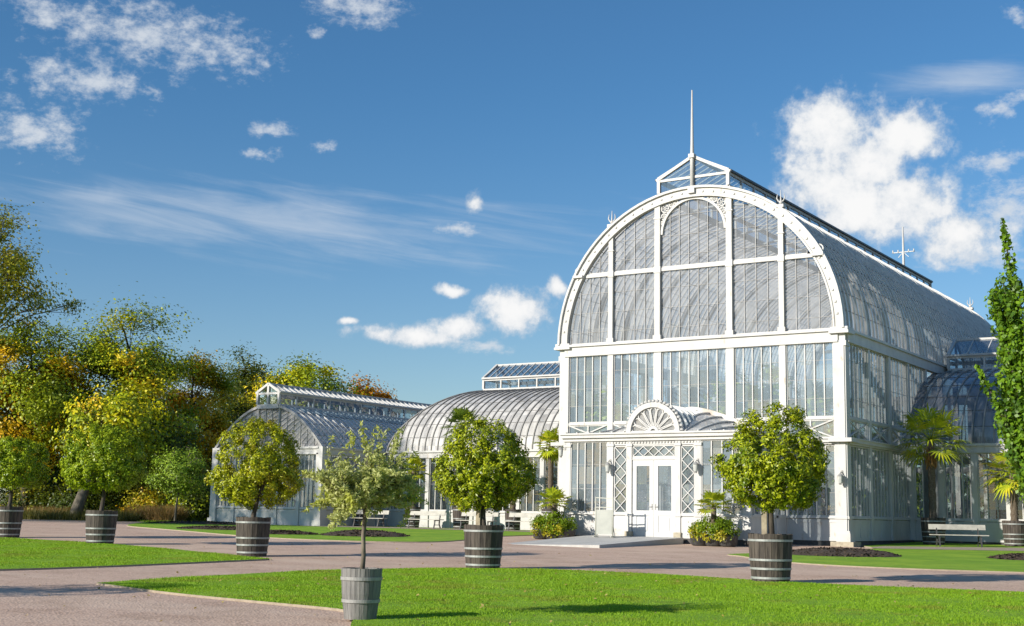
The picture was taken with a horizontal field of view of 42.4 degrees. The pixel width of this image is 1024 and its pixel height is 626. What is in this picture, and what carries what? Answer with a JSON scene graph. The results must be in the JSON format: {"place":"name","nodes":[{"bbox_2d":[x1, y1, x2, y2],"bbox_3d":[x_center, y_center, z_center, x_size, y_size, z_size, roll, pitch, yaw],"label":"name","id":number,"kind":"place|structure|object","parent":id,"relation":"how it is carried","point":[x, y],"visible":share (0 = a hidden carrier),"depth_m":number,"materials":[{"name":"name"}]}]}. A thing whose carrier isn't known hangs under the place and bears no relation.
{"place":"outdoors","nodes":[
{"label":"outdoors","id":0,"kind":"place"},
{"bbox_2d":[1,504,87,513],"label":"ornamental grass","id":1,"kind":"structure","parent":0,"point":[60,508],"depth_m":73.79,"materials":[{"name":"brown plant"}]},
{"bbox_2d":[22,508,146,520],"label":"verge grass","id":2,"kind":"structure","parent":0,"point":[67,515],"depth_m":71.78,"materials":[{"name":"plant"}]},
{"bbox_2d":[0,538,270,570],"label":"lawn","id":3,"kind":"structure","parent":0,"point":[77,567],"depth_m":29.21,"materials":[{"name":"green plant"}]},
{"bbox_2d":[116,503,192,520],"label":"ornamental grass","id":4,"kind":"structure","parent":0,"point":[165,513],"depth_m":71.66,"materials":[{"name":"brown plant"}]},
{"bbox_2d":[127,521,532,542],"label":"lawn","id":5,"kind":"structure","parent":0,"point":[428,535],"depth_m":51.37,"materials":[{"name":"green plant"}]},
{"bbox_2d":[146,520,235,524],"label":"bed mulch","id":6,"kind":"object","parent":5,"relation":"on","point":[209,522],"visible":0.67,"depth_m":62.59,"materials":[{"name":"soil"}]},
{"bbox_2d":[176,525,235,529],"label":"bed mulch","id":7,"kind":"object","parent":5,"relation":"on","point":[224,527],"visible":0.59,"depth_m":52.11,"materials":[{"name":"soil"}]},
{"bbox_2d":[270,529,319,534],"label":"bed mulch","id":8,"kind":"object","parent":5,"relation":"on","point":[292,532],"visible":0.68,"depth_m":48.07,"materials":[{"name":"soil"}]},
{"bbox_2d":[353,508,362,525],"bbox_3d":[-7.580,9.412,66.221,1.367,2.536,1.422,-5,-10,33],"label":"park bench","id":9,"kind":"object","parent":5,"relation":"on","point":[357,521],"visible":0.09,"depth_m":65.78,"materials":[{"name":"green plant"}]},
{"bbox_2d":[320,529,409,536],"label":"bed mulch","id":10,"kind":"object","parent":5,"relation":"on","point":[360,530],"visible":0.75,"depth_m":47.84,"materials":[{"name":"soil"}]},
{"bbox_2d":[402,455,430,527],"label":"potted palm","id":11,"kind":"object","parent":5,"relation":"on","point":[416,462],"visible":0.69,"depth_m":64.58,"materials":[{"name":"green plant"}]},
{"bbox_2d":[439,405,483,528],"bbox_3d":[-2.364,7.343,63.362,2.421,5.953,2.429,-5,-10,33],"label":"potted palm","id":12,"kind":"object","parent":5,"relation":"on","point":[458,413],"visible":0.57,"depth_m":63.17,"materials":[{"name":"green plant"}]},
{"bbox_2d":[533,426,558,520],"bbox_3d":[1.795,7.567,60.380,1.676,4.764,1.884,-5,-10,33],"label":"potted palm","id":13,"kind":"object","parent":5,"relation":"on","point":[551,455],"visible":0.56,"depth_m":60.32,"materials":[{"name":"green plant"}]},
{"bbox_2d":[325,526,530,531],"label":"sandy path","id":14,"kind":"structure","parent":0,"point":[420,528],"depth_m":61.11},
{"bbox_2d":[350,510,388,526],"bbox_3d":[-6.936,9.974,64.046,2.050,0.801,0.598,-5,-10,33],"label":"park bench","id":15,"kind":"object","parent":14,"relation":"on","point":[385,512],"visible":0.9,"depth_m":63.87,"materials":[{"name":"paint"}]},
{"bbox_2d":[407,511,445,527],"bbox_3d":[-4.129,9.749,62.232,2.050,0.801,0.598,-5,-10,33],"label":"park bench","id":16,"kind":"object","parent":14,"relation":"on","point":[434,513],"visible":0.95,"depth_m":62.32,"materials":[{"name":"paint"}]},
{"bbox_2d":[457,512,498,528],"bbox_3d":[-1.615,9.548,60.608,2.050,0.801,0.598,-5,-10,33],"label":"park bench","id":17,"kind":"object","parent":14,"relation":"on","point":[492,515],"visible":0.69,"depth_m":60.65,"materials":[{"name":"paint"}]},
{"bbox_2d":[504,513,547,529],"bbox_3d":[0.606,9.370,59.173,2.050,0.801,0.598,-5,-10,33],"label":"park bench","id":18,"kind":"object","parent":14,"relation":"on","point":[514,515],"visible":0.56,"depth_m":59.45,"materials":[{"name":"paint"}]},
{"bbox_2d":[0,519,1023,625],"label":"gravel path","id":19,"kind":"structure","parent":0,"point":[85,600],"depth_m":29.00,"materials":[{"name":"beige gravel"}]},
{"bbox_2d":[0,434,52,537],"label":"potted tree","id":20,"kind":"object","parent":19,"relation":"on","point":[14,468],"visible":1,"depth_m":41.15,"materials":[{"name":"green plant"}]},
{"bbox_2d":[56,421,149,543],"bbox_3d":[-11.743,4.880,37.996,2.716,3.496,2.469,-5,-10,33],"label":"potted tree","id":21,"kind":"object","parent":19,"relation":"on","point":[111,464],"visible":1,"depth_m":37.48,"materials":[{"name":"green plant"}]},
{"bbox_2d":[204,416,307,556],"bbox_3d":[-6.365,4.270,32.872,2.513,3.516,2.480,-5,-10,33],"label":"potted tree","id":22,"kind":"object","parent":19,"relation":"on","point":[250,480],"visible":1,"depth_m":32.49,"materials":[{"name":"green plant"}]},
{"bbox_2d":[428,412,539,567],"bbox_3d":[-0.565,3.938,29.335,2.361,3.435,2.534,-5,-10,33],"label":"potted tree","id":23,"kind":"object","parent":19,"relation":"on","point":[480,482],"visible":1,"depth_m":28.83,"materials":[{"name":"green plant"}]},
{"bbox_2d":[529,486,577,538],"bbox_3d":[1.535,7.371,48.728,1.925,1.952,1.492,-5,-10,33],"label":"flower planter","id":24,"kind":"object","parent":19,"relation":"on","point":[556,524],"visible":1,"depth_m":48.49,"materials":[{"name":"metal"}]},
{"bbox_2d":[508,535,682,547],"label":"entrance ramp","id":25,"kind":"structure","parent":19,"relation":"on","point":[591,541],"depth_m":44.80,"materials":[{"name":"concrete"}]},
{"bbox_2d":[593,497,615,536],"bbox_3d":[3.296,7.281,47.121,0.707,1.420,0.440,-3,-10,26],"label":"sign board","id":26,"kind":"object","parent":25,"relation":"on","point":[604,521],"visible":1,"depth_m":47.07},
{"bbox_2d":[687,489,741,546],"bbox_3d":[6.878,6.964,45.059,1.966,1.963,1.606,-5,-10,33],"label":"flower planter","id":27,"kind":"object","parent":19,"relation":"on","point":[719,527],"visible":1,"depth_m":44.75,"materials":[{"name":"metal"}]},
{"bbox_2d":[0,0,1023,511],"label":"sky","id":28,"kind":"structure","parent":0,"point":[412,195],"materials":[{"name":"blue"}]},
{"bbox_2d":[0,537,1023,625],"bbox_3d":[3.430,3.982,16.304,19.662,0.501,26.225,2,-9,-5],"label":"lawn","id":29,"kind":"structure","parent":0,"point":[368,622],"depth_m":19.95,"materials":[{"name":"green plant"}]},
{"bbox_2d":[301,420,429,619],"bbox_3d":[-1.899,2.684,17.228,1.550,2.546,1.810,-1,-9,14],"label":"potted olive tree","id":30,"kind":"object","parent":29,"relation":"on","point":[351,491],"visible":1,"depth_m":16.93,"materials":[{"name":"green plant"}]},
{"bbox_2d":[27,542,1017,625],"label":"fallen leaves","id":31,"kind":"object","parent":29,"relation":"on","point":[565,584],"visible":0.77,"depth_m":21.99,"materials":[{"name":"brown plant"}]},
{"bbox_2d":[709,401,830,581],"bbox_3d":[5.277,3.570,26.435,2.350,3.594,2.302,4,-9,-18],"label":"potted tree","id":32,"kind":"object","parent":29,"relation":"on","point":[775,481],"visible":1,"depth_m":25.99,"materials":[{"name":"green plant"}]},
{"bbox_2d":[505,468,521,529],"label":"potted palm","id":33,"kind":"object","parent":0,"point":[512,509],"visible":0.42,"depth_m":61.14,"materials":[{"name":"green plant"}]},
{"bbox_2d":[713,380,766,414],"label":"hall plant","id":34,"kind":"object","parent":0,"point":[720,397],"visible":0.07,"depth_m":58.46,"materials":[{"name":"green plant"}]},
{"bbox_2d":[790,379,833,427],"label":"hall plant","id":35,"kind":"object","parent":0,"point":[811,384],"visible":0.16,"depth_m":61.14,"materials":[{"name":"green plant"}]},
{"bbox_2d":[727,542,1023,572],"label":"lawn","id":36,"kind":"structure","parent":0,"point":[949,560],"depth_m":36.54,"materials":[{"name":"green plant"}]},
{"bbox_2d":[792,546,900,556],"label":"bed mulch","id":37,"kind":"object","parent":36,"relation":"on","point":[838,549],"visible":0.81,"depth_m":38.79,"materials":[{"name":"soil"}]},
{"bbox_2d":[891,402,974,544],"bbox_3d":[16.235,6.138,50.672,3.425,5.413,3.233,-5,-10,33],"label":"potted palm","id":38,"kind":"object","parent":36,"relation":"on","point":[939,421],"visible":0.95,"depth_m":50.49,"materials":[{"name":"green plant"}]},
{"bbox_2d":[928,524,988,546],"bbox_3d":[16.389,8.165,48.415,2.050,0.801,0.598,0,-9,5],"label":"park bench","id":39,"kind":"object","parent":36,"relation":"on","point":[954,527],"visible":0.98,"depth_m":48.65,"materials":[{"name":"paint"}]},
{"bbox_2d":[979,449,1023,546],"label":"potted palm","id":40,"kind":"object","parent":36,"relation":"on","point":[1013,531],"visible":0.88,"depth_m":49.89,"materials":[{"name":"green plant"}]},
{"bbox_2d":[988,553,1023,559],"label":"bed mulch","id":41,"kind":"object","parent":36,"relation":"on","point":[1005,555],"visible":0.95,"depth_m":38.40,"materials":[{"name":"soil"}]},
{"bbox_2d":[851,430,899,520],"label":"window","id":42,"kind":"structure","parent":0,"point":[873,436],"depth_m":55.19,"materials":[{"name":"clear glass"}]},
{"bbox_2d":[871,546,1023,550],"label":"sandy path","id":43,"kind":"structure","parent":0,"point":[964,548],"depth_m":46.18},
{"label":"hall floor","id":44,"kind":"structure","parent":0,"visible":0},
{"bbox_2d":[574,389,628,511],"bbox_3d":[3.808,6.125,54.527,2.916,5.979,2.875,-5,-10,33],"label":"hall plant","id":45,"kind":"object","parent":44,"relation":"on","point":[588,418],"visible":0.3,"depth_m":54.39,"materials":[{"name":"green plant"}]},
{"bbox_2d":[618,484,683,511],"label":"hall plant","id":46,"kind":"object","parent":44,"relation":"on","point":[667,502],"visible":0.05,"depth_m":53.03,"materials":[{"name":"green plant"}]},
{"bbox_2d":[615,448,690,510],"bbox_3d":[5.719,6.370,53.386,2.786,5.222,3.016,8,-11,-38],"label":"hall plant","id":47,"kind":"object","parent":44,"relation":"on","point":[641,480],"visible":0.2,"depth_m":52.61,"materials":[{"name":"green plant"}]},
{"bbox_2d":[639,446,693,512],"bbox_3d":[6.788,6.812,57.968,2.904,5.771,2.642,1,-9,-1],"label":"hall plant","id":48,"kind":"object","parent":44,"relation":"on","point":[686,459],"visible":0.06,"depth_m":57.64,"materials":[{"name":"green plant"}]},
{"bbox_2d":[691,373,760,512],"bbox_3d":[8.375,5.575,51.875,2.978,6.434,3.145,-5,-10,33],"label":"hall plant","id":49,"kind":"object","parent":44,"relation":"on","point":[721,407],"visible":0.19,"depth_m":51.82,"materials":[{"name":"green plant"}]},
{"bbox_2d":[725,493,780,514],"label":"hall plant","id":50,"kind":"object","parent":44,"relation":"on","point":[739,510],"visible":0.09,"depth_m":49.66,"materials":[{"name":"green plant"}]},
{"bbox_2d":[737,363,801,518],"bbox_3d":[10.094,5.278,50.662,2.677,6.718,2.700,8,-11,-39],"label":"hall plant","id":51,"kind":"object","parent":44,"relation":"on","point":[766,395],"visible":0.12,"depth_m":50.98,"materials":[{"name":"green plant"}]},
{"bbox_2d":[791,383,853,518],"bbox_3d":[12.323,5.859,52.580,3.372,6.231,2.988,3,-9,-15],"label":"hall plant","id":52,"kind":"object","parent":44,"relation":"on","point":[819,427],"visible":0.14,"depth_m":52.40,"materials":[{"name":"green plant"}]},
{"bbox_2d":[789,386,861,518],"bbox_3d":[11.652,5.614,49.634,2.815,5.800,2.822,-5,-10,33],"label":"hall plant","id":53,"kind":"object","parent":44,"relation":"on","point":[830,467],"visible":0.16,"depth_m":49.29,"materials":[{"name":"green plant"}]},
{"bbox_2d":[874,405,921,520],"bbox_3d":[18.117,7.371,62.482,2.674,6.446,2.611,3,-9,-10],"label":"hall plant","id":54,"kind":"object","parent":44,"relation":"on","point":[917,478],"visible":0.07,"depth_m":62.13,"materials":[{"name":"green plant"}]},
{"bbox_3d":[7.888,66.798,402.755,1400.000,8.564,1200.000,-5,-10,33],"label":"ground","id":55,"kind":"structure","parent":0,"visible":0},
{"bbox_2d":[0,488,19,505],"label":"park shrub","id":56,"kind":"object","parent":55,"relation":"on","point":[4,491],"visible":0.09,"depth_m":82.94,"materials":[{"name":"green plant"}]},
{"bbox_2d":[0,481,64,509],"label":"park shrub","id":57,"kind":"object","parent":55,"relation":"on","point":[16,501],"visible":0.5,"depth_m":75.73,"materials":[{"name":"green plant"}]},
{"bbox_2d":[0,391,82,495],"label":"park tree","id":58,"kind":"object","parent":55,"relation":"on","point":[55,468],"visible":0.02,"depth_m":95.59,"materials":[{"name":"green plant"}]},
{"bbox_2d":[5,468,77,503],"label":"park shrub","id":59,"kind":"object","parent":55,"relation":"on","point":[52,484],"visible":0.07,"depth_m":81.65,"materials":[{"name":"green plant"}]},
{"bbox_2d":[0,198,88,418],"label":"park tree","id":60,"kind":"object","parent":55,"relation":"on","point":[16,263],"visible":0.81,"depth_m":83.73,"materials":[{"name":"green plant"}]},
{"bbox_2d":[0,316,113,505],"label":"park tree","id":61,"kind":"object","parent":55,"relation":"on","point":[30,392],"visible":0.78,"depth_m":76.16,"materials":[{"name":"green plant"}]},
{"bbox_2d":[35,476,117,511],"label":"park shrub","id":62,"kind":"object","parent":55,"relation":"on","point":[66,498],"visible":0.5,"depth_m":75.07,"materials":[{"name":"green plant"}]},
{"bbox_2d":[50,378,190,516],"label":"park tree","id":63,"kind":"object","parent":55,"relation":"on","point":[124,410],"visible":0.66,"depth_m":71.81,"materials":[{"name":"green plant"}]},
{"bbox_2d":[40,382,213,509],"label":"park tree","id":64,"kind":"object","parent":55,"relation":"on","point":[159,444],"visible":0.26,"depth_m":74.64,"materials":[{"name":"green plant"}]},
{"bbox_2d":[37,281,218,511],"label":"park tree","id":65,"kind":"object","parent":55,"relation":"on","point":[106,359],"visible":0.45,"depth_m":79.82,"materials":[{"name":"green plant"}]},
{"bbox_2d":[115,484,172,512],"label":"park shrub","id":66,"kind":"object","parent":55,"relation":"on","point":[148,498],"visible":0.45,"depth_m":73.44,"materials":[{"name":"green plant"}]},
{"bbox_2d":[96,419,196,510],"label":"park tree","id":67,"kind":"object","parent":55,"relation":"on","point":[153,490],"depth_m":97.16,"materials":[{"name":"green plant"}]},
{"bbox_2d":[137,520,176,521],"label":"meadow grass","id":68,"kind":"structure","parent":55,"relation":"on","point":[151,520],"depth_m":70.62,"materials":[{"name":"green plant"}]},
{"bbox_2d":[144,490,191,517],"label":"park shrub","id":69,"kind":"object","parent":55,"relation":"on","point":[165,502],"visible":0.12,"depth_m":73.33,"materials":[{"name":"green plant"}]},
{"bbox_2d":[131,443,210,520],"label":"park tree","id":70,"kind":"object","parent":55,"relation":"on","point":[179,479],"visible":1,"depth_m":69.70,"materials":[{"name":"green plant"}]},
{"bbox_2d":[165,470,210,520],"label":"park shrub","id":71,"kind":"object","parent":55,"relation":"on","point":[200,501],"visible":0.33,"depth_m":72.90,"materials":[{"name":"green plant"}]},
{"bbox_2d":[155,340,253,495],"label":"park tree","id":72,"kind":"object","parent":55,"relation":"on","point":[218,385],"visible":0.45,"depth_m":89.12,"materials":[{"name":"green plant"}]},
{"bbox_2d":[202,378,255,476],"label":"park tree","id":73,"kind":"object","parent":55,"relation":"on","point":[241,407],"visible":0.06,"depth_m":95.57,"materials":[{"name":"green plant"}]},
{"bbox_2d":[207,342,283,422],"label":"park tree","id":74,"kind":"object","parent":55,"relation":"on","point":[249,374],"visible":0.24,"depth_m":111.62,"materials":[{"name":"green plant"}]},
{"bbox_2d":[227,351,372,509],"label":"park tree","id":75,"kind":"object","parent":55,"relation":"on","point":[299,376],"visible":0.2,"depth_m":110.27,"materials":[{"name":"green plant"}]},
{"bbox_2d":[308,466,334,507],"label":"hall plant","id":76,"kind":"object","parent":55,"relation":"on","point":[314,492],"visible":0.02,"depth_m":69.96,"materials":[{"name":"green plant"}]},
{"bbox_2d":[319,371,409,417],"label":"park tree","id":77,"kind":"object","parent":55,"relation":"on","point":[380,393],"visible":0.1,"depth_m":116.16,"materials":[{"name":"green plant"}]},
{"bbox_2d":[91,457,983,521],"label":"distant wood","id":78,"kind":"object","parent":55,"relation":"on","point":[948,494],"depth_m":111.04,"materials":[{"name":"green plant"}]},
{"bbox_2d":[531,459,557,497],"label":"hall plant","id":79,"kind":"object","parent":55,"relation":"on","point":[555,473],"visible":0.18,"depth_m":67.14,"materials":[{"name":"green plant"}]},
{"bbox_2d":[207,90,1023,546],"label":"palm house","id":80,"kind":"structure","parent":55,"relation":"on","point":[673,306],"depth_m":53.96,"materials":[{"name":"white paint"}]},
{"bbox_2d":[980,467,1023,518],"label":"hall plant","id":81,"kind":"object","parent":80,"relation":"in","point":[993,508],"visible":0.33,"depth_m":54.30,"materials":[{"name":"green plant"}]},
{"bbox_2d":[974,217,1023,502],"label":"columnar tree","id":82,"kind":"object","parent":55,"relation":"on","point":[1008,320],"visible":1,"depth_m":26.94,"materials":[{"name":"green plant"}]}
]}

